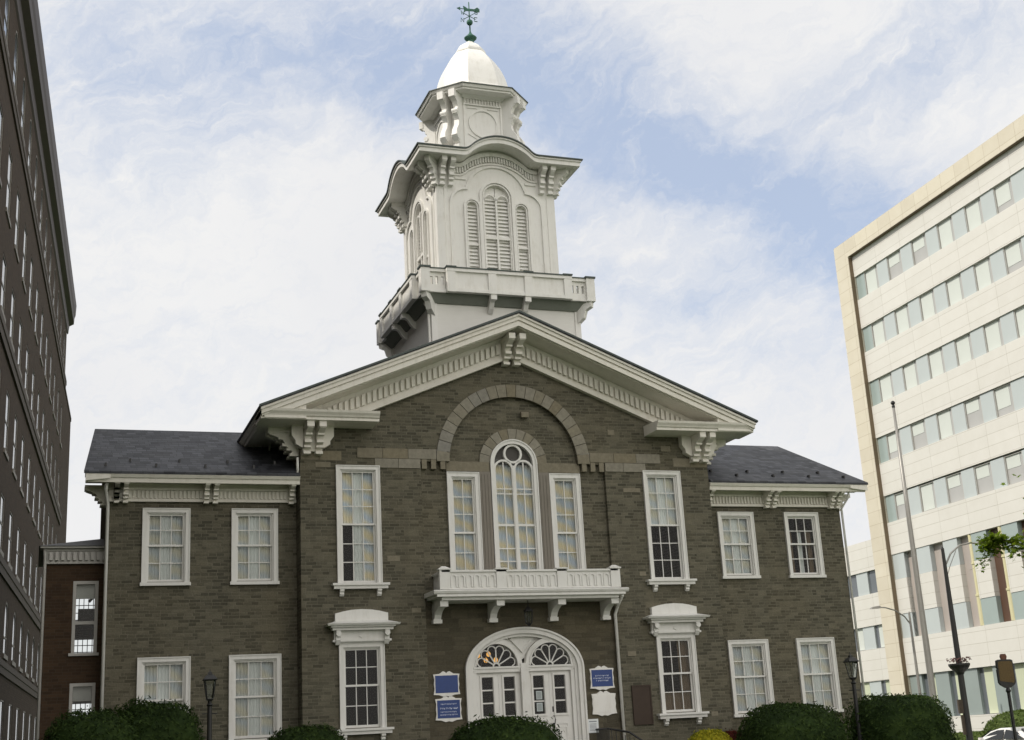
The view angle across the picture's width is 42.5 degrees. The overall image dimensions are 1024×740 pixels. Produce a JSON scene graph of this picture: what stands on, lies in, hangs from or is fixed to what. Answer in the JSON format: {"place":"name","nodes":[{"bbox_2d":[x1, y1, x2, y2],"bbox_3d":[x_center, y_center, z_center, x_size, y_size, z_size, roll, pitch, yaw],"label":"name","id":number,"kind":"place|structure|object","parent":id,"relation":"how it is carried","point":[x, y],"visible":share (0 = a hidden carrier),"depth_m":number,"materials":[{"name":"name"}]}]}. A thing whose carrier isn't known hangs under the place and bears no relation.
{"place":"outdoors","nodes":[
{"label":"outdoors","id":0,"kind":"place"},
{"bbox_2d":[0,0,76,739],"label":"brown brick building","id":1,"kind":"structure","parent":0,"point":[38,305],"depth_m":46.05,"materials":[{"name":"brick"}]},
{"bbox_2d":[0,103,2,188],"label":"window","id":2,"kind":"structure","parent":1,"relation":"in","point":[1,114],"depth_m":36.63,"materials":[{"name":"white glass"}]},
{"bbox_2d":[0,492,4,557],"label":"window","id":3,"kind":"structure","parent":1,"relation":"in","point":[2,497],"depth_m":39.30,"materials":[{"name":"white glass"}]},
{"bbox_2d":[0,253,6,322],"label":"window","id":4,"kind":"structure","parent":1,"relation":"in","point":[4,270],"depth_m":38.27,"materials":[{"name":"white glass"}]},
{"bbox_2d":[2,603,7,660],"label":"window","id":5,"kind":"structure","parent":1,"relation":"in","point":[5,656],"depth_m":41.20,"materials":[{"name":"white glass"}]},
{"bbox_2d":[3,391,9,461],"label":"window","id":6,"kind":"structure","parent":1,"relation":"in","point":[7,398],"depth_m":40.09,"materials":[{"name":"white glass"}]},
{"bbox_2d":[4,0,9,53],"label":"window","id":7,"kind":"structure","parent":1,"relation":"in","point":[7,3],"depth_m":37.52,"materials":[{"name":"white glass"}]},
{"bbox_2d":[5,147,11,228],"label":"window","id":8,"kind":"structure","parent":1,"relation":"in","point":[9,179],"depth_m":39.11,"materials":[{"name":"white glass"}]},
{"bbox_2d":[7,511,12,570],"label":"window","id":9,"kind":"structure","parent":1,"relation":"in","point":[11,516],"depth_m":41.95,"materials":[{"name":"white glass"}]},
{"bbox_2d":[10,288,14,351],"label":"window","id":10,"kind":"structure","parent":1,"relation":"in","point":[13,297],"depth_m":40.99,"materials":[{"name":"white glass"}]},
{"bbox_2d":[11,613,15,667],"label":"window","id":11,"kind":"structure","parent":1,"relation":"in","point":[13,663],"depth_m":43.93,"materials":[{"name":"white glass"}]},
{"bbox_2d":[12,414,17,480],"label":"window","id":12,"kind":"structure","parent":1,"relation":"in","point":[16,421],"depth_m":42.82,"materials":[{"name":"white glass"}]},
{"bbox_2d":[13,31,17,104],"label":"window","id":13,"kind":"structure","parent":1,"relation":"in","point":[16,38],"depth_m":40.31,"materials":[{"name":"grey glass"}]},
{"bbox_2d":[14,190,19,263],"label":"window","id":14,"kind":"structure","parent":1,"relation":"in","point":[18,197],"depth_m":41.82,"materials":[{"name":"white glass"}]},
{"bbox_2d":[15,527,19,583],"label":"window","id":15,"kind":"structure","parent":1,"relation":"in","point":[18,536],"depth_m":44.73,"materials":[{"name":"white glass"}]},
{"bbox_2d":[18,623,22,672],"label":"window","id":16,"kind":"structure","parent":1,"relation":"in","point":[20,669],"depth_m":46.70,"materials":[{"name":"white glass"}]},
{"bbox_2d":[18,319,22,377],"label":"window","id":17,"kind":"structure","parent":1,"relation":"in","point":[21,328],"depth_m":43.76,"materials":[{"name":"white glass"}]},
{"bbox_2d":[19,435,24,497],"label":"window","id":18,"kind":"structure","parent":1,"relation":"in","point":[23,442],"depth_m":45.53,"materials":[{"name":"white glass"}]},
{"bbox_2d":[21,77,25,143],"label":"window","id":19,"kind":"structure","parent":1,"relation":"in","point":[24,87],"depth_m":43.02,"materials":[{"name":"grey glass"}]},
{"bbox_2d":[22,226,26,293],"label":"window","id":20,"kind":"structure","parent":1,"relation":"in","point":[25,232],"depth_m":44.57,"materials":[{"name":"white glass"}]},
{"bbox_2d":[25,347,28,401],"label":"window","id":21,"kind":"structure","parent":1,"relation":"in","point":[27,354],"depth_m":46.53,"materials":[{"name":"white glass"}]},
{"bbox_2d":[26,456,30,512],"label":"window","id":22,"kind":"structure","parent":1,"relation":"in","point":[29,463],"depth_m":48.27,"materials":[{"name":"white glass"}]},
{"bbox_2d":[28,120,31,182],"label":"window","id":23,"kind":"structure","parent":1,"relation":"in","point":[30,134],"depth_m":45.77,"materials":[{"name":"grey glass"}]},
{"bbox_2d":[28,256,32,320],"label":"window","id":24,"kind":"structure","parent":1,"relation":"in","point":[31,273],"depth_m":47.35,"materials":[{"name":"white glass"}]},
{"bbox_2d":[34,285,38,345],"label":"window","id":25,"kind":"structure","parent":1,"relation":"in","point":[37,296],"depth_m":50.08,"materials":[{"name":"white glass"}]},
{"bbox_2d":[38,0,1023,715],"label":"sky","id":26,"kind":"structure","parent":0,"point":[225,166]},
{"bbox_2d":[834,114,1023,731],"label":"office building","id":27,"kind":"structure","parent":0,"point":[930,276],"depth_m":73.26,"materials":[{"name":"beige concrete"}]},
{"bbox_2d":[848,575,858,597],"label":"low wing window","id":28,"kind":"structure","parent":27,"relation":"in","point":[853,578],"depth_m":83.66,"materials":[{"name":"grey glass"}]},
{"bbox_2d":[854,628,864,650],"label":"low wing window","id":29,"kind":"structure","parent":27,"relation":"in","point":[860,631],"depth_m":82.74,"materials":[{"name":"white glass"}]},
{"bbox_2d":[864,265,878,294],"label":"window","id":30,"kind":"structure","parent":27,"relation":"in","point":[870,275],"depth_m":80.94,"materials":[{"name":"white glass"}]},
{"bbox_2d":[869,570,877,593],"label":"low wing window","id":31,"kind":"structure","parent":27,"relation":"in","point":[872,576],"depth_m":81.62,"materials":[{"name":"grey glass"}]},
{"bbox_2d":[871,317,886,346],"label":"window","id":32,"kind":"structure","parent":27,"relation":"in","point":[878,327],"depth_m":80.00,"materials":[{"name":"white glass"}]},
{"bbox_2d":[875,625,884,647],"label":"low wing window","id":33,"kind":"structure","parent":27,"relation":"in","point":[879,630],"depth_m":80.68,"materials":[{"name":"white glass"}]},
{"bbox_2d":[878,372,893,401],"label":"window","id":34,"kind":"structure","parent":27,"relation":"in","point":[886,388],"depth_m":79.05,"materials":[{"name":"white glass"}]},
{"bbox_2d":[886,430,902,459],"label":"window","id":35,"kind":"structure","parent":27,"relation":"in","point":[891,438],"depth_m":78.24,"materials":[{"name":"white glass"}]},
{"bbox_2d":[887,249,902,279],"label":"window","id":36,"kind":"structure","parent":27,"relation":"in","point":[894,262],"depth_m":78.59,"materials":[{"name":"white glass"}]},
{"bbox_2d":[894,303,910,334],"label":"window","id":37,"kind":"structure","parent":27,"relation":"in","point":[902,318],"depth_m":77.63,"materials":[{"name":"white glass"}]},
{"bbox_2d":[894,490,910,519],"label":"window","id":38,"kind":"structure","parent":27,"relation":"in","point":[899,497],"depth_m":77.29,"materials":[{"name":"white glass"}]},
{"bbox_2d":[902,360,918,390],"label":"window","id":39,"kind":"structure","parent":27,"relation":"in","point":[910,373],"depth_m":76.69,"materials":[{"name":"white glass"}]},
{"bbox_2d":[910,419,927,449],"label":"window","id":40,"kind":"structure","parent":27,"relation":"in","point":[918,429],"depth_m":75.71,"materials":[{"name":"white glass"}]},
{"bbox_2d":[911,233,927,264],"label":"window","id":41,"kind":"structure","parent":27,"relation":"in","point":[919,246],"depth_m":76.21,"materials":[{"name":"white glass"}]},
{"bbox_2d":[919,289,936,320],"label":"window","id":42,"kind":"structure","parent":27,"relation":"in","point":[927,300],"depth_m":75.26,"materials":[{"name":"white glass"}]},
{"bbox_2d":[919,481,936,511],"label":"window","id":43,"kind":"structure","parent":27,"relation":"in","point":[927,491],"depth_m":74.71,"materials":[{"name":"white glass"}]},
{"bbox_2d":[927,347,945,378],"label":"window","id":44,"kind":"structure","parent":27,"relation":"in","point":[935,358],"depth_m":74.31,"materials":[{"name":"white glass"}]},
{"bbox_2d":[936,215,954,248],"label":"window","id":45,"kind":"structure","parent":27,"relation":"in","point":[945,230],"depth_m":73.83,"materials":[{"name":"white glass"}]},
{"bbox_2d":[936,408,954,439],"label":"window","id":46,"kind":"structure","parent":27,"relation":"in","point":[945,423],"depth_m":73.34,"materials":[{"name":"white glass"}]},
{"bbox_2d":[945,273,963,306],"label":"window","id":47,"kind":"structure","parent":27,"relation":"in","point":[954,288],"depth_m":72.90,"materials":[{"name":"white glass"}]},
{"bbox_2d":[945,472,964,503],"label":"window","id":48,"kind":"structure","parent":27,"relation":"in","point":[954,484],"depth_m":72.33,"materials":[{"name":"white glass"}]},
{"bbox_2d":[951,671,962,715],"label":"shop window","id":49,"kind":"structure","parent":27,"relation":"in","point":[954,676],"depth_m":71.91,"materials":[{"name":"white glass"}]},
{"bbox_2d":[954,332,973,365],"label":"window","id":50,"kind":"structure","parent":27,"relation":"in","point":[963,345],"depth_m":71.92,"materials":[{"name":"white glass"}]},
{"bbox_2d":[964,197,983,231],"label":"window","id":51,"kind":"structure","parent":27,"relation":"in","point":[973,211],"depth_m":71.47,"materials":[{"name":"white glass"}]},
{"bbox_2d":[964,396,983,428],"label":"window","id":52,"kind":"structure","parent":27,"relation":"in","point":[973,409],"depth_m":70.98,"materials":[{"name":"white glass"}]},
{"bbox_2d":[973,256,993,290],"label":"window","id":53,"kind":"structure","parent":27,"relation":"in","point":[983,274],"depth_m":70.51,"materials":[{"name":"white glass"}]},
{"bbox_2d":[973,462,993,494],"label":"window","id":54,"kind":"structure","parent":27,"relation":"in","point":[983,472],"depth_m":69.98,"materials":[{"name":"white glass"}]},
{"bbox_2d":[980,666,998,713],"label":"shop window","id":55,"kind":"structure","parent":27,"relation":"in","point":[987,678],"depth_m":69.22,"materials":[{"name":"beige glass"}]},
{"bbox_2d":[983,317,1003,352],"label":"window","id":56,"kind":"structure","parent":27,"relation":"in","point":[992,330],"depth_m":69.57,"materials":[{"name":"white glass"}]},
{"bbox_2d":[993,177,1014,213],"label":"window","id":57,"kind":"structure","parent":27,"relation":"in","point":[1003,192],"depth_m":69.10,"materials":[{"name":"white glass"}]},
{"bbox_2d":[993,383,1014,417],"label":"window","id":58,"kind":"structure","parent":27,"relation":"in","point":[1003,397],"depth_m":68.58,"materials":[{"name":"white glass"}]},
{"bbox_2d":[1003,238,1023,274],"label":"window","id":59,"kind":"structure","parent":27,"relation":"in","point":[1013,252],"depth_m":68.15,"materials":[{"name":"white glass"}]},
{"bbox_2d":[1004,451,1023,484],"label":"window","id":60,"kind":"structure","parent":27,"relation":"in","point":[1014,464],"depth_m":67.65,"materials":[{"name":"white glass"}]},
{"bbox_2d":[1013,305,1023,337],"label":"window","id":61,"kind":"structure","parent":27,"relation":"in","point":[1019,312],"depth_m":67.55,"materials":[{"name":"white glass"}]},
{"bbox_2d":[1013,663,1023,709],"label":"shop window","id":62,"kind":"structure","parent":27,"relation":"in","point":[1018,668],"depth_m":66.94,"materials":[{"name":"beige glass"}]},
{"label":"ground","id":63,"kind":"structure","parent":0,"visible":0},
{"bbox_2d":[36,539,104,739],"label":"brick passage","id":64,"kind":"object","parent":63,"relation":"on","point":[68,676],"visible":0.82,"depth_m":32.90,"materials":[{"name":"brown brick"}]},
{"bbox_2d":[69,683,95,712],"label":"window","id":65,"kind":"structure","parent":64,"relation":"in","point":[77,691],"depth_m":32.66,"materials":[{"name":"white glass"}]},
{"bbox_2d":[68,581,98,655],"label":"window","id":66,"kind":"structure","parent":64,"relation":"in","point":[85,589],"depth_m":33.16,"materials":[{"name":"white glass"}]},
{"bbox_2d":[38,704,141,739],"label":"hedge bush","id":67,"kind":"object","parent":63,"relation":"on","point":[106,724],"visible":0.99,"depth_m":26.97,"materials":[{"name":"green plant"}]},
{"bbox_2d":[116,696,204,739],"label":"hedge bush","id":68,"kind":"object","parent":63,"relation":"on","point":[162,721],"visible":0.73,"depth_m":28.07,"materials":[{"name":"green plant"}]},
{"bbox_2d":[202,670,217,739],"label":"lantern post","id":69,"kind":"object","parent":63,"relation":"on","point":[210,676],"visible":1,"depth_m":28.40,"materials":[{"name":"black metal"}]},
{"bbox_2d":[267,721,344,739],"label":"hedge bush","id":70,"kind":"object","parent":63,"relation":"on","point":[309,732],"visible":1,"depth_m":28.58,"materials":[{"name":"green plant"}]},
{"bbox_2d":[84,2,867,739],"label":"courthouse","id":71,"kind":"structure","parent":63,"relation":"on","point":[476,462],"depth_m":36.47,"materials":[{"name":"brick"}]},
{"bbox_2d":[136,656,190,713],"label":"window","id":72,"kind":"structure","parent":71,"relation":"in","point":[158,678],"depth_m":32.74,"materials":[{"name":"white glass"}]},
{"bbox_2d":[140,508,190,585],"bbox_3d":[-8.839,4.522,33.597,1.252,1.980,0.273,3,-17,-19],"label":"window","id":73,"kind":"structure","parent":71,"relation":"in","point":[165,557],"depth_m":33.64,"materials":[{"name":"white paint"}]},
{"bbox_2d":[230,508,279,584],"bbox_3d":[-6.725,4.615,34.340,1.264,1.980,0.272,3,-17,-19],"label":"window","id":74,"kind":"structure","parent":71,"relation":"in","point":[254,532],"depth_m":34.38,"materials":[{"name":"white paint"}]},
{"bbox_2d":[228,654,281,739],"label":"window","id":75,"kind":"structure","parent":71,"relation":"in","point":[255,680],"depth_m":33.36,"materials":[{"name":"white paint"}]},
{"bbox_2d":[331,465,389,596],"bbox_3d":[-4.035,4.217,34.685,1.515,3.466,0.393,3,-17,-19],"label":"window","id":76,"kind":"structure","parent":71,"relation":"in","point":[358,494],"depth_m":34.83,"materials":[{"name":"white paint"}]},
{"bbox_2d":[324,609,400,739],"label":"window","id":77,"kind":"structure","parent":71,"relation":"in","point":[358,629],"depth_m":33.72,"materials":[{"name":"white paint"}]},
{"bbox_2d":[433,671,459,696],"bbox_3d":[-1.714,8.214,34.438,0.724,0.650,0.046,3,-17,-19],"label":"sign","id":78,"kind":"object","parent":71,"relation":"attached to","point":[446,683],"visible":1,"depth_m":34.41,"materials":[{"name":"blue metal"}]},
{"bbox_2d":[435,696,461,721],"bbox_3d":[-1.651,8.824,34.272,0.724,0.660,0.050,3,-17,-19],"label":"sign","id":79,"kind":"object","parent":71,"relation":"attached to","point":[448,708],"visible":1,"depth_m":34.25,"materials":[{"name":"blue metal"}]},
{"bbox_2d":[446,471,483,569],"bbox_3d":[-1.296,4.440,35.836,0.940,3.350,0.254,3,-17,-19],"label":"window","id":80,"kind":"structure","parent":71,"relation":"in","point":[463,488],"depth_m":35.95,"materials":[{"name":"white paint"}]},
{"bbox_2d":[477,673,499,718],"bbox_3d":[-0.611,9.144,34.719,0.613,2.250,0.080,3,-17,-19],"label":"door","id":81,"kind":"structure","parent":71,"relation":"in","point":[494,676],"depth_m":34.87,"materials":[{"name":"white paint"}]},
{"bbox_2d":[498,672,521,719],"bbox_3d":[-0.033,9.169,34.922,0.606,2.250,0.080,3,-17,-19],"label":"door","id":82,"kind":"structure","parent":71,"relation":"in","point":[501,675],"depth_m":35.07,"materials":[{"name":"white paint"}]},
{"bbox_2d":[490,439,543,569],"bbox_3d":[0.091,4.034,36.466,1.390,4.285,0.277,3,-17,-19],"label":"arched window","id":83,"kind":"structure","parent":71,"relation":"in","point":[517,533],"depth_m":36.56,"materials":[{"name":"white paint"}]},
{"bbox_2d":[529,671,551,729],"bbox_3d":[0.750,9.204,35.197,0.606,2.250,0.080,3,-17,-19],"label":"door","id":84,"kind":"structure","parent":71,"relation":"in","point":[547,716],"depth_m":35.32,"materials":[{"name":"white paint"}]},
{"bbox_2d":[548,670,573,739],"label":"door","id":85,"kind":"structure","parent":71,"relation":"in","point":[564,720],"depth_m":35.41,"materials":[{"name":"white paint"}]},
{"bbox_2d":[549,473,585,568],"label":"window","id":86,"kind":"structure","parent":71,"relation":"in","point":[565,488],"depth_m":36.95,"materials":[{"name":"white paint"}]},
{"bbox_2d":[588,719,598,732],"bbox_3d":[2.184,9.588,35.458,0.320,0.360,0.014,3,-17,-19],"label":"notice","id":87,"kind":"object","parent":71,"relation":"attached to","point":[593,724],"visible":1,"depth_m":35.45,"materials":[{"name":"white paper"}]},
{"bbox_2d":[589,666,614,689],"bbox_3d":[2.453,8.398,35.901,0.724,0.650,0.050,3,-17,-19],"label":"sign","id":88,"kind":"object","parent":71,"relation":"attached to","point":[602,677],"visible":1,"depth_m":35.88,"materials":[{"name":"blue metal"}]},
{"bbox_2d":[591,691,616,715],"bbox_3d":[2.498,9.046,35.720,0.724,0.660,0.046,3,-17,-19],"label":"sign","id":89,"kind":"object","parent":71,"relation":"attached to","point":[603,703],"visible":1,"depth_m":35.69,"materials":[{"name":"white metal"}]},
{"bbox_2d":[595,728,641,739],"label":"handrail","id":90,"kind":"object","parent":71,"relation":"attached to","point":[601,734],"visible":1,"depth_m":34.67,"materials":[{"name":"black metal"}]},
{"bbox_2d":[631,685,653,724],"bbox_3d":[3.562,9.143,35.940,0.580,1.050,0.044,3,-17,-19],"label":"plaque","id":91,"kind":"object","parent":71,"relation":"attached to","point":[642,704],"visible":1,"depth_m":35.93,"materials":[{"name":"brown metal"}]},
{"bbox_2d":[642,470,696,591],"bbox_3d":[4.396,4.589,37.648,1.515,3.466,0.392,3,-17,-19],"label":"window","id":92,"kind":"structure","parent":71,"relation":"in","point":[662,490],"depth_m":37.85,"materials":[{"name":"white paint"}]},
{"bbox_2d":[642,603,709,725],"bbox_3d":[4.630,8.141,36.536,1.915,3.306,0.632,3,-17,-19],"label":"window","id":93,"kind":"structure","parent":71,"relation":"in","point":[680,623],"depth_m":36.68,"materials":[{"name":"white paint"}]},
{"bbox_2d":[716,512,760,578],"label":"window","id":94,"kind":"structure","parent":71,"relation":"in","point":[736,530],"depth_m":39.10,"materials":[{"name":"white paint"}]},
{"bbox_2d":[727,639,774,717],"bbox_3d":[6.867,8.890,37.992,1.383,2.155,0.273,3,-17,-19],"label":"window","id":95,"kind":"structure","parent":71,"relation":"in","point":[749,660],"depth_m":38.08,"materials":[{"name":"white paint"}]},
{"bbox_2d":[782,512,826,577],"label":"window","id":96,"kind":"structure","parent":71,"relation":"in","point":[817,545],"depth_m":39.84,"materials":[{"name":"white paint"}]},
{"bbox_2d":[795,637,843,711],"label":"window","id":97,"kind":"structure","parent":71,"relation":"in","point":[816,657],"depth_m":38.83,"materials":[{"name":"white glass"}]},
{"bbox_2d":[448,711,564,739],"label":"hedge bush","id":98,"kind":"object","parent":63,"relation":"on","point":[494,727],"visible":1,"depth_m":29.76,"materials":[{"name":"green plant"}]},
{"bbox_2d":[688,728,732,739],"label":"shrub","id":99,"kind":"object","parent":63,"relation":"on","point":[713,734],"visible":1,"depth_m":32.87,"materials":[{"name":"yellow plant"}]},
{"bbox_2d":[734,699,855,739],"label":"hedge bush","id":100,"kind":"object","parent":63,"relation":"on","point":[787,721],"visible":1,"depth_m":32.13,"materials":[{"name":"green plant"}]},
{"bbox_2d":[843,652,862,739],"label":"lantern post","id":101,"kind":"object","parent":63,"relation":"on","point":[852,659],"visible":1,"depth_m":33.72,"materials":[{"name":"black metal"}]},
{"bbox_2d":[843,691,958,739],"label":"hedge bush","id":102,"kind":"object","parent":63,"relation":"on","point":[886,716],"visible":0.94,"depth_m":33.06,"materials":[{"name":"green plant"}]},
{"bbox_2d":[891,401,937,702],"bbox_3d":[14.869,7.678,48.295,0.500,13.538,0.487,3,-17,-19],"label":"flagpole","id":103,"kind":"object","parent":63,"relation":"on","point":[928,662],"visible":0.95,"depth_m":48.23,"materials":[{"name":"grey metal"}]},
{"bbox_2d":[952,731,984,739],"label":"shrub","id":104,"kind":"object","parent":63,"relation":"on","point":[976,735],"visible":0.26,"depth_m":67.17,"materials":[{"name":"green plant"}]},
{"bbox_2d":[970,474,1023,572],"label":"maple tree","id":105,"kind":"object","parent":63,"relation":"on","point":[990,543],"visible":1,"depth_m":39.46,"materials":[{"name":"green plant"}]},
{"bbox_2d":[981,708,1023,735],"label":"shrub","id":106,"kind":"object","parent":63,"relation":"on","point":[1000,720],"visible":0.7,"depth_m":62.69,"materials":[{"name":"green plant"}]},
{"bbox_2d":[995,654,1017,739],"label":"historical marker","id":107,"kind":"object","parent":63,"relation":"on","point":[1005,673],"visible":1,"depth_m":43.59,"materials":[{"name":"black metal"}]},
{"label":"side road","id":108,"kind":"structure","parent":0,"visible":0},
{"bbox_2d":[870,606,921,694],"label":"street lamp","id":109,"kind":"object","parent":108,"relation":"on","point":[914,654],"visible":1,"depth_m":67.33,"materials":[{"name":"grey metal"}]},
{"bbox_2d":[978,727,1023,739],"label":"parked car","id":110,"kind":"object","parent":108,"relation":"on","point":[1002,734],"visible":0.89,"depth_m":49.39,"materials":[{"name":"white paint"}]},
{"label":"side pavement","id":111,"kind":"structure","parent":0,"visible":0},
{"bbox_2d":[941,541,978,739],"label":"street lamp","id":112,"kind":"object","parent":111,"relation":"on","point":[959,667],"visible":0.95,"depth_m":48.78,"materials":[{"name":"black metal"}]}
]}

